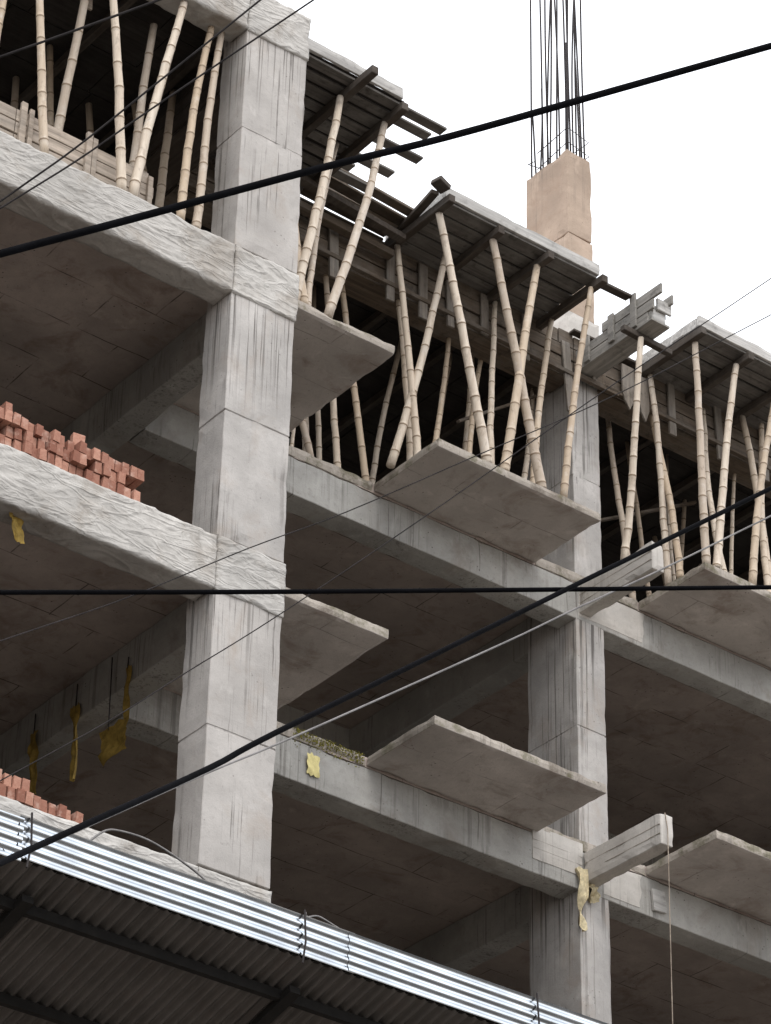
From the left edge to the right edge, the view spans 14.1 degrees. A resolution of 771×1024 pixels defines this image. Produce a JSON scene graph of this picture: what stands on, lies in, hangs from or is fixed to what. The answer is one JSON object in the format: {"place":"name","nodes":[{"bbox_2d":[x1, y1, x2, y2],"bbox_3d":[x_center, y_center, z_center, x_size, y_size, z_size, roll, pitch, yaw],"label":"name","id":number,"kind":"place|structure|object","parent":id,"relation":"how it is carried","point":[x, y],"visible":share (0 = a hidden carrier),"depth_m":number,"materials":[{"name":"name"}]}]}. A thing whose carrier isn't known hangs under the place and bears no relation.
{"place":"outdoors","nodes":[
{"label":"outdoors","id":0,"kind":"place"},
{"bbox_2d":[0,0,160,57],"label":"overhead cable","id":1,"kind":"object","parent":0,"point":[77,29],"visible":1,"depth_m":9.06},
{"bbox_2d":[93,473,99,484],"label":"brick","id":2,"kind":"object","parent":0,"point":[96,478],"visible":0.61,"depth_m":25.69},
{"bbox_2d":[84,461,101,474],"bbox_3d":[-2.434,-0.316,25.825,0.072,0.114,0.242,22,-38,-30],"label":"brick","id":3,"kind":"object","parent":2,"relation":"on","point":[95,467],"visible":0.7,"depth_m":25.75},
{"bbox_2d":[83,447,100,470],"bbox_3d":[-2.449,-0.428,25.866,0.072,0.114,0.242,22,-38,-30],"label":"brick","id":4,"kind":"object","parent":3,"relation":"on","point":[95,454],"visible":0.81,"depth_m":25.78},
{"bbox_2d":[116,483,124,494],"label":"brick","id":5,"kind":"object","parent":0,"point":[119,488],"visible":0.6,"depth_m":25.80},
{"bbox_2d":[116,471,125,484],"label":"brick","id":6,"kind":"object","parent":5,"relation":"on","point":[120,477],"visible":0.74,"depth_m":25.86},
{"bbox_2d":[125,465,137,486],"bbox_3d":[-2.164,-0.285,26.071,0.072,0.114,0.242,25,-40,-32],"label":"brick","id":7,"kind":"object","parent":6,"relation":"on","point":[132,476],"visible":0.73,"depth_m":26.00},
{"bbox_2d":[0,0,260,202],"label":"overhead cable","id":8,"kind":"object","parent":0,"point":[133,101],"visible":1,"depth_m":10.17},
{"bbox_2d":[0,0,313,208],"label":"overhead cable","id":9,"kind":"object","parent":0,"point":[153,107],"visible":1,"depth_m":10.70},
{"bbox_2d":[0,42,770,257],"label":"overhead cable","id":10,"kind":"object","parent":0,"point":[81,232],"visible":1,"depth_m":8.71,"materials":[{"name":"rubber"}]},
{"bbox_2d":[0,486,770,866],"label":"overhead cable","id":11,"kind":"object","parent":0,"point":[314,712],"visible":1,"depth_m":9.26,"materials":[{"name":"rubber"}]},
{"bbox_2d":[0,585,770,594],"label":"overhead cable","id":12,"kind":"object","parent":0,"point":[343,591],"visible":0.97,"depth_m":10.21,"materials":[{"name":"rubber"}]},
{"bbox_2d":[0,278,770,780],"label":"overhead cable","id":13,"kind":"object","parent":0,"point":[380,546],"visible":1,"depth_m":12.72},
{"bbox_2d":[0,314,770,641],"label":"overhead cable","id":14,"kind":"object","parent":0,"point":[382,496],"visible":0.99,"depth_m":12.47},
{"bbox_2d":[47,515,770,845],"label":"overhead cable","id":15,"kind":"object","parent":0,"point":[353,710],"visible":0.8,"depth_m":10.34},
{"bbox_2d":[276,0,770,359],"label":"sky","id":16,"kind":"structure","parent":0,"point":[680,166],"materials":[{"name":"white"}]},
{"label":"ground","id":17,"kind":"structure","parent":0,"visible":0},
{"bbox_2d":[0,810,607,1023],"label":"safety canopy","id":18,"kind":"object","parent":17,"relation":"on","point":[92,932],"visible":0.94,"depth_m":21.96,"materials":[{"name":"metal"}]},
{"bbox_2d":[90,829,205,879],"bbox_3d":[-1.601,2.433,21.784,1.122,0.299,0.034,23,-39,-29],"label":"bent rod","id":19,"kind":"object","parent":18,"relation":"on","point":[158,845],"visible":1,"depth_m":21.83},
{"bbox_2d":[0,0,770,1023],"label":"concrete building","id":20,"kind":"structure","parent":17,"relation":"on","point":[470,816],"depth_m":29.88,"materials":[{"name":"concrete"}]},
{"bbox_2d":[0,0,6,37],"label":"bamboo prop","id":21,"kind":"object","parent":20,"relation":"on","point":[2,7],"visible":1,"depth_m":27.66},
{"bbox_2d":[4,437,11,445],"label":"brick","id":22,"kind":"object","parent":20,"relation":"on","point":[7,441],"visible":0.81,"depth_m":25.28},
{"bbox_2d":[0,425,13,438],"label":"brick","id":23,"kind":"object","parent":22,"relation":"on","point":[7,431],"visible":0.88,"depth_m":25.35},
{"bbox_2d":[0,408,12,429],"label":"brick","id":24,"kind":"object","parent":23,"relation":"on","point":[8,415],"visible":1,"depth_m":25.34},
{"bbox_2d":[11,76,18,120],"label":"bamboo prop","id":25,"kind":"object","parent":20,"relation":"on","point":[15,93],"visible":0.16,"depth_m":30.36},
{"bbox_2d":[9,512,24,543],"bbox_3d":[-2.962,0.121,25.052,0.038,0.249,0.203,-21,-39,30],"label":"plastic scrap","id":26,"kind":"object","parent":20,"relation":"hanging from","point":[17,530],"visible":1,"depth_m":25.04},
{"bbox_2d":[15,788,24,803],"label":"brick","id":27,"kind":"object","parent":20,"relation":"on","point":[19,795],"visible":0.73,"depth_m":23.73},
{"bbox_2d":[21,441,31,455],"bbox_3d":[-2.964,-0.471,25.399,0.072,0.114,0.241,22,-39,-31],"label":"brick","id":28,"kind":"object","parent":20,"relation":"on","point":[26,447],"visible":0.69,"depth_m":25.32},
{"bbox_2d":[27,730,38,794],"bbox_3d":[-3.179,2.268,28.143,0.088,0.679,0.190,24,-40,-30],"label":"plastic strip","id":29,"kind":"object","parent":20,"relation":"hanging from","point":[33,752],"visible":0.91,"depth_m":28.14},
{"bbox_2d":[36,0,48,153],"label":"bamboo prop","id":30,"kind":"object","parent":20,"relation":"on","point":[42,110],"visible":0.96,"depth_m":27.39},
{"bbox_2d":[46,44,53,126],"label":"bamboo prop","id":31,"kind":"object","parent":20,"relation":"on","point":[50,101],"visible":0.3,"depth_m":29.80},
{"bbox_2d":[46,452,54,464],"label":"brick","id":32,"kind":"object","parent":20,"relation":"on","point":[50,458],"visible":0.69,"depth_m":25.44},
{"bbox_2d":[45,439,56,454],"bbox_3d":[-2.787,-0.486,25.580,0.072,0.114,0.242,26,-42,-33],"label":"brick","id":33,"kind":"object","parent":32,"relation":"on","point":[50,446],"visible":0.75,"depth_m":25.50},
{"bbox_2d":[56,804,66,818],"bbox_3d":[-2.541,2.344,24.021,0.072,0.114,0.242,25,-40,-27],"label":"brick","id":34,"kind":"object","parent":20,"relation":"on","point":[61,810],"visible":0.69,"depth_m":23.94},
{"bbox_2d":[54,0,88,130],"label":"bamboo prop","id":35,"kind":"object","parent":20,"relation":"on","point":[60,116],"visible":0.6,"depth_m":28.29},
{"bbox_2d":[68,464,75,473],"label":"brick","id":36,"kind":"object","parent":20,"relation":"on","point":[72,469],"visible":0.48,"depth_m":25.59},
{"bbox_2d":[69,449,80,465],"bbox_3d":[-2.603,-0.408,25.691,0.072,0.114,0.241,27,-41,-29],"label":"brick","id":37,"kind":"object","parent":36,"relation":"on","point":[74,459],"visible":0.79,"depth_m":25.61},
{"bbox_2d":[69,702,79,781],"bbox_3d":[-2.759,2.042,27.630,0.070,0.809,0.160,14,-36,-19],"label":"plastic strip","id":38,"kind":"object","parent":20,"relation":"hanging from","point":[74,714],"visible":1,"depth_m":27.59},
{"bbox_2d":[0,101,153,204],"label":"shuttering panel","id":39,"kind":"object","parent":20,"relation":"on","point":[96,163],"visible":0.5,"depth_m":27.49,"materials":[{"name":"wood"}]},
{"bbox_2d":[85,102,93,137],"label":"bamboo prop","id":40,"kind":"object","parent":20,"relation":"on","point":[89,118],"visible":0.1,"depth_m":30.69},
{"bbox_2d":[108,657,112,729],"bbox_3d":[-2.409,1.589,27.348,0.011,0.750,0.042,24,-40,-30],"label":"tie wire","id":41,"kind":"object","parent":20,"relation":"attached to","point":[110,691],"visible":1,"depth_m":27.35,"materials":[{"name":"metal"}]},
{"bbox_2d":[98,716,128,766],"bbox_3d":[-2.350,1.971,26.990,0.067,0.359,0.446,24,-40,-30],"label":"plastic sheet","id":42,"kind":"object","parent":41,"relation":"hanging from","point":[113,739],"visible":1,"depth_m":26.99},
{"bbox_2d":[0,0,223,153],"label":"slab formwork","id":43,"kind":"object","parent":20,"relation":"on","point":[93,83],"visible":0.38,"depth_m":30.29,"materials":[{"name":"wood"}]},
{"bbox_2d":[109,0,126,190],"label":"bamboo prop","id":44,"kind":"object","parent":20,"relation":"on","point":[121,178],"visible":0.98,"depth_m":27.87,"materials":[{"name":"wood"}]},
{"bbox_2d":[123,665,131,723],"bbox_3d":[-2.252,1.586,27.139,0.042,0.609,0.127,20,-38,-26],"label":"plastic strip","id":45,"kind":"object","parent":20,"relation":"hanging from","point":[126,701],"visible":0.98,"depth_m":27.11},
{"bbox_2d":[131,489,140,501],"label":"brick","id":46,"kind":"object","parent":20,"relation":"on","point":[135,494],"visible":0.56,"depth_m":25.88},
{"bbox_2d":[127,468,144,490],"bbox_3d":[-2.106,-0.256,26.113,0.072,0.114,0.241,22,-40,-29],"label":"brick","id":47,"kind":"object","parent":46,"relation":"on","point":[135,484],"visible":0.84,"depth_m":26.04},
{"bbox_2d":[129,23,156,165],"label":"bamboo prop","id":48,"kind":"object","parent":20,"relation":"on","point":[141,102],"visible":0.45,"depth_m":28.90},
{"bbox_2d":[128,0,186,195],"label":"bamboo prop","id":49,"kind":"object","parent":20,"relation":"on","point":[137,173],"visible":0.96,"depth_m":28.14,"materials":[{"name":"wood"}]},
{"bbox_2d":[155,88,176,206],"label":"bamboo prop","id":50,"kind":"object","parent":20,"relation":"on","point":[162,173],"visible":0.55,"depth_m":29.92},
{"bbox_2d":[110,51,223,204],"bbox_3d":[-2.870,-3.147,31.847,0.488,0.550,5.570,24,-40,-30],"label":"beam formwork","id":51,"kind":"object","parent":20,"relation":"attached to","point":[181,110],"depth_m":30.66,"materials":[{"name":"wood"}]},
{"bbox_2d":[176,25,213,219],"bbox_3d":[-1.747,-3.564,28.515,0.113,2.573,0.405,-11,-36,19],"label":"bamboo prop","id":52,"kind":"object","parent":20,"relation":"on","point":[186,163],"visible":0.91,"depth_m":28.40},
{"bbox_2d":[191,32,224,227],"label":"bamboo prop","id":53,"kind":"object","parent":20,"relation":"on","point":[201,181],"visible":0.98,"depth_m":28.51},
{"bbox_2d":[297,223,308,304],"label":"bamboo prop","id":54,"kind":"object","parent":20,"relation":"on","point":[304,298],"visible":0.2,"depth_m":28.77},
{"bbox_2d":[299,419,313,455],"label":"bamboo prop","id":55,"kind":"object","parent":20,"relation":"on","point":[306,438],"visible":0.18,"depth_m":30.90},
{"bbox_2d":[306,752,319,777],"bbox_3d":[-0.668,2.337,28.882,0.161,0.239,0.026,25,-40,-31],"label":"paper sheet","id":56,"kind":"object","parent":20,"relation":"attached to","point":[313,761],"visible":1,"depth_m":28.87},
{"bbox_2d":[312,283,321,459],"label":"bamboo prop","id":57,"kind":"object","parent":20,"relation":"on","point":[318,426],"visible":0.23,"depth_m":31.96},
{"bbox_2d":[297,95,343,299],"bbox_3d":[-0.633,-2.998,29.626,0.115,2.906,0.666,-21,-40,31],"label":"bamboo prop","id":58,"kind":"object","parent":20,"relation":"on","point":[306,250],"visible":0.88,"depth_m":29.53,"materials":[{"name":"wood"}]},
{"bbox_2d":[306,142,338,305],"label":"bamboo prop","id":59,"kind":"object","parent":20,"relation":"on","point":[311,272],"visible":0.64,"depth_m":29.44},
{"bbox_2d":[293,727,364,766],"bbox_3d":[-0.528,2.219,29.096,0.824,0.220,0.049,24,-40,-30],"label":"moss","id":60,"kind":"object","parent":20,"relation":"attached to","point":[322,743],"visible":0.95,"depth_m":29.12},
{"bbox_2d":[323,274,340,467],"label":"bamboo prop","id":61,"kind":"object","parent":20,"relation":"on","point":[335,435],"visible":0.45,"depth_m":31.27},
{"bbox_2d":[340,285,369,480],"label":"bamboo prop","id":62,"kind":"object","parent":20,"relation":"on","point":[359,431],"visible":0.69,"depth_m":31.49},
{"bbox_2d":[324,121,387,317],"bbox_3d":[-0.255,-2.830,29.868,0.130,2.909,0.871,-22,-40,31],"label":"bamboo prop","id":63,"kind":"object","parent":20,"relation":"on","point":[335,293],"visible":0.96,"depth_m":29.65,"materials":[{"name":"wood"}]},
{"bbox_2d":[209,38,446,192],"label":"balcony deck","id":64,"kind":"structure","parent":63,"relation":"on","point":[372,100],"depth_m":30.94,"materials":[{"name":"wood"}]},
{"bbox_2d":[300,176,405,242],"bbox_3d":[-0.677,-3.280,31.792,2.306,0.090,0.100,27,-41,-33],"label":"timber plank","id":65,"kind":"object","parent":64,"relation":"on","point":[352,209],"visible":0.48,"depth_m":32.01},
{"bbox_2d":[328,187,397,227],"bbox_3d":[-0.631,-3.321,32.146,2.101,0.070,0.120,25,-40,-31],"label":"timber plank","id":66,"kind":"object","parent":64,"relation":"on","point":[377,215],"visible":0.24,"depth_m":32.42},
{"bbox_2d":[164,156,573,411],"bbox_3d":[-0.109,-2.312,32.552,5.160,1.091,0.460,24,-40,-30],"label":"beam formwork","id":67,"kind":"object","parent":20,"relation":"attached to","point":[371,279],"visible":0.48,"depth_m":32.84,"materials":[{"name":"wood"}]},
{"bbox_2d":[212,157,394,259],"bbox_3d":[-0.823,-3.096,31.894,2.302,0.100,0.100,25,-40,-31],"label":"timber plank","id":68,"kind":"object","parent":67,"relation":"on","point":[364,240],"visible":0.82,"depth_m":32.15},
{"bbox_2d":[300,197,383,240],"bbox_3d":[-1.071,-3.270,32.167,2.541,0.034,0.180,24,-40,-30],"label":"timber plank","id":69,"kind":"object","parent":67,"relation":"on","point":[344,220],"visible":0.18,"depth_m":32.48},
{"bbox_2d":[300,188,385,236],"bbox_3d":[-0.792,-3.294,32.183,2.101,0.050,0.130,25,-40,-31],"label":"timber plank","id":70,"kind":"object","parent":67,"relation":"on","point":[308,194],"visible":0.28,"depth_m":32.39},
{"bbox_2d":[369,340,400,483],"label":"bamboo prop","id":71,"kind":"object","parent":20,"relation":"on","point":[374,465],"visible":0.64,"depth_m":33.31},
{"bbox_2d":[396,299,412,460],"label":"bamboo prop","id":72,"kind":"object","parent":20,"relation":"on","point":[409,444],"visible":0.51,"depth_m":31.98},
{"bbox_2d":[394,244,420,455],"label":"bamboo prop","id":73,"kind":"object","parent":20,"relation":"on","point":[416,437],"visible":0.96,"depth_m":31.68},
{"bbox_2d":[386,254,445,468],"bbox_3d":[0.346,-1.586,31.732,0.683,2.910,0.122,17,-37,-23],"label":"bamboo prop","id":74,"kind":"object","parent":20,"relation":"on","point":[400,433],"visible":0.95,"depth_m":31.60,"materials":[{"name":"wood"}]},
{"bbox_2d":[432,338,450,442],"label":"bamboo prop","id":75,"kind":"object","parent":20,"relation":"on","point":[439,415],"visible":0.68,"depth_m":32.35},
{"bbox_2d":[153,204,770,602],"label":"slab formwork","id":76,"kind":"object","parent":20,"relation":"on","point":[372,385],"visible":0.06,"depth_m":35.64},
{"bbox_2d":[436,212,492,462],"bbox_3d":[0.793,-1.774,31.429,0.694,2.915,0.129,21,-38,-27],"label":"bamboo prop","id":77,"kind":"object","parent":20,"relation":"on","point":[481,430],"visible":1,"depth_m":31.30,"materials":[{"name":"wood"}]},
{"bbox_2d":[463,356,473,450],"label":"bamboo prop","id":78,"kind":"object","parent":20,"relation":"on","point":[466,426],"visible":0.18,"depth_m":33.26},
{"bbox_2d":[467,359,482,452],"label":"bamboo prop","id":79,"kind":"object","parent":20,"relation":"on","point":[472,420],"visible":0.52,"depth_m":32.45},
{"bbox_2d":[487,301,496,463],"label":"bamboo prop","id":80,"kind":"object","parent":20,"relation":"on","point":[490,414],"visible":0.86,"depth_m":32.27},
{"bbox_2d":[456,394,536,422],"bbox_3d":[1.194,-1.103,33.352,1.168,0.919,0.050,28,-42,-34],"label":"timber brace","id":81,"kind":"object","parent":20,"relation":"attached to","point":[495,409],"visible":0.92,"depth_m":33.31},
{"bbox_2d":[489,238,546,488],"bbox_3d":[1.348,-1.527,31.781,0.684,2.907,0.122,22,-38,-28],"label":"bamboo prop","id":82,"kind":"object","parent":20,"relation":"on","point":[534,452],"visible":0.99,"depth_m":31.72,"materials":[{"name":"wood"}]},
{"bbox_2d":[500,264,540,470],"bbox_3d":[1.394,-1.500,31.828,0.137,2.894,0.624,-27,-42,35],"label":"bamboo prop","id":83,"kind":"object","parent":20,"relation":"on","point":[507,451],"visible":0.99,"depth_m":31.61,"materials":[{"name":"wood"}]},
{"bbox_2d":[521,388,534,479],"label":"bamboo prop","id":84,"kind":"object","parent":20,"relation":"on","point":[526,462],"visible":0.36,"depth_m":33.29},
{"bbox_2d":[530,319,553,482],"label":"bamboo prop","id":85,"kind":"object","parent":20,"relation":"on","point":[540,397],"visible":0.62,"depth_m":32.71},
{"bbox_2d":[384,189,607,329],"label":"balcony deck","id":86,"kind":"structure","parent":85,"relation":"on","point":[473,227],"depth_m":32.85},
{"bbox_2d":[385,175,450,242],"bbox_3d":[0.297,-3.116,32.352,0.202,0.133,1.165,21,-38,-27],"label":"timber offcut","id":87,"kind":"object","parent":86,"relation":"on","point":[440,184],"visible":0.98,"depth_m":32.11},
{"bbox_2d":[329,176,405,225],"bbox_3d":[-0.500,-3.359,32.066,1.802,0.055,0.140,26,-41,-32],"label":"timber plank","id":88,"kind":"object","parent":87,"relation":"on","point":[375,206],"visible":0.58,"depth_m":32.25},
{"bbox_2d":[340,168,413,215],"bbox_3d":[-0.224,-3.348,32.072,1.452,0.035,0.120,26,-41,-33],"label":"timber plank","id":89,"kind":"object","parent":87,"relation":"on","point":[392,202],"visible":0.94,"depth_m":32.24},
{"bbox_2d":[601,283,631,300],"bbox_3d":[2.441,-2.356,33.278,0.434,0.074,0.100,27,-41,-33],"label":"timber plank","id":90,"kind":"object","parent":86,"relation":"on","point":[616,291],"visible":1,"depth_m":33.27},
{"bbox_2d":[560,286,593,497],"bbox_3d":[1.967,-1.246,32.191,0.517,2.899,0.105,28,-42,-34],"label":"bamboo prop","id":91,"kind":"object","parent":20,"relation":"on","point":[566,468],"visible":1,"depth_m":32.08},
{"bbox_2d":[575,867,588,931],"bbox_3d":[1.906,3.750,30.304,0.112,0.689,0.099,-19,-39,28],"label":"torn plastic","id":92,"kind":"object","parent":20,"relation":"hanging from","point":[583,889],"visible":1,"depth_m":30.33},
{"bbox_2d":[526,329,654,400],"bbox_3d":[2.223,-1.357,34.387,1.162,0.605,0.955,24,-40,-30],"label":"column shutter","id":93,"kind":"object","parent":20,"relation":"attached to","point":[595,382],"depth_m":33.97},
{"bbox_2d":[576,283,673,377],"bbox_3d":[2.614,-1.908,33.520,0.702,0.555,1.401,24,-40,-30],"label":"stub formwork","id":94,"kind":"object","parent":93,"relation":"attached to","point":[613,344],"visible":0.95,"depth_m":33.33,"materials":[{"name":"wood"}]},
{"bbox_2d":[588,884,600,902],"bbox_3d":[2.003,3.698,30.421,0.157,0.229,0.150,24,-40,-30],"label":"torn plastic","id":95,"kind":"object","parent":20,"relation":"hanging from","point":[594,896],"visible":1,"depth_m":30.40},
{"bbox_2d":[606,419,635,599],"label":"bamboo prop","id":96,"kind":"object","parent":20,"relation":"on","point":[620,510],"visible":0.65,"depth_m":33.93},
{"bbox_2d":[620,336,643,559],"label":"bamboo prop","id":97,"kind":"object","parent":20,"relation":"on","point":[625,547],"visible":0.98,"depth_m":32.42,"materials":[{"name":"wood"}]},
{"bbox_2d":[625,441,651,596],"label":"bamboo prop","id":98,"kind":"object","parent":20,"relation":"on","point":[638,521],"visible":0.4,"depth_m":34.78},
{"bbox_2d":[601,501,696,521],"bbox_3d":[2.873,0.009,35.159,1.614,0.922,0.060,21,-38,-27],"label":"timber brace","id":99,"kind":"object","parent":20,"relation":"attached to","point":[615,517],"visible":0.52,"depth_m":35.23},
{"bbox_2d":[650,888,666,913],"bbox_3d":[2.712,3.865,31.010,0.189,0.244,0.035,24,-40,-30],"label":"timber cleat","id":100,"kind":"object","parent":20,"relation":"attached to","point":[658,899],"visible":1,"depth_m":30.99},
{"bbox_2d":[647,374,671,584],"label":"bamboo prop","id":101,"kind":"object","parent":20,"relation":"on","point":[663,518],"visible":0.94,"depth_m":33.44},
{"bbox_2d":[649,413,683,577],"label":"bamboo prop","id":102,"kind":"object","parent":20,"relation":"on","point":[674,529],"visible":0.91,"depth_m":33.07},
{"bbox_2d":[664,813,672,1023],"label":"hanging rope","id":103,"kind":"object","parent":20,"relation":"hanging from","point":[669,918],"visible":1,"depth_m":29.32,"materials":[{"name":"fabric"}]},
{"bbox_2d":[665,454,675,580],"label":"bamboo prop","id":104,"kind":"object","parent":20,"relation":"on","point":[670,542],"visible":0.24,"depth_m":34.85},
{"bbox_2d":[680,499,686,557],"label":"bamboo prop","id":105,"kind":"object","parent":20,"relation":"on","point":[683,523],"visible":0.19,"depth_m":36.22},
{"bbox_2d":[597,362,770,498],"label":"beam formwork","id":106,"kind":"object","parent":20,"relation":"attached to","point":[676,414],"visible":0.64,"depth_m":34.70,"materials":[{"name":"wood"}]},
{"bbox_2d":[621,363,633,409],"bbox_3d":[2.648,-1.356,34.117,0.170,0.578,0.025,24,-40,-30],"label":"timber board","id":107,"kind":"object","parent":106,"relation":"attached to","point":[626,383],"visible":0.8,"depth_m":34.12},
{"bbox_2d":[640,376,648,421],"bbox_3d":[2.828,-1.230,34.202,0.140,0.587,0.025,24,-40,-30],"label":"timber board","id":108,"kind":"object","parent":106,"relation":"attached to","point":[644,402],"visible":0.73,"depth_m":34.19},
{"bbox_2d":[692,341,710,563],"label":"bamboo prop","id":109,"kind":"object","parent":20,"relation":"on","point":[704,528],"visible":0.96,"depth_m":32.94,"materials":[{"name":"wood"}]},
{"bbox_2d":[635,315,770,430],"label":"balcony deck","id":110,"kind":"structure","parent":109,"relation":"on","point":[717,361],"depth_m":34.42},
{"bbox_2d":[702,408,726,571],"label":"bamboo prop","id":111,"kind":"object","parent":20,"relation":"on","point":[711,504],"visible":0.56,"depth_m":33.77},
{"bbox_2d":[712,363,738,568],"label":"bamboo prop","id":112,"kind":"object","parent":20,"relation":"on","point":[719,534],"visible":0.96,"depth_m":33.21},
{"bbox_2d":[729,473,735,573],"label":"bamboo prop","id":113,"kind":"object","parent":20,"relation":"on","point":[731,552],"visible":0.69,"depth_m":34.60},
{"bbox_2d":[739,415,770,575],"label":"bamboo prop","id":114,"kind":"object","parent":20,"relation":"on","point":[750,454],"visible":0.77,"depth_m":34.49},
{"bbox_2d":[748,406,770,584],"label":"bamboo prop","id":115,"kind":"object","parent":20,"relation":"on","point":[753,559],"visible":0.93,"depth_m":33.27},
{"bbox_2d":[758,423,770,591],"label":"bamboo prop","id":116,"kind":"object","parent":20,"relation":"on","point":[764,562],"visible":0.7,"depth_m":33.65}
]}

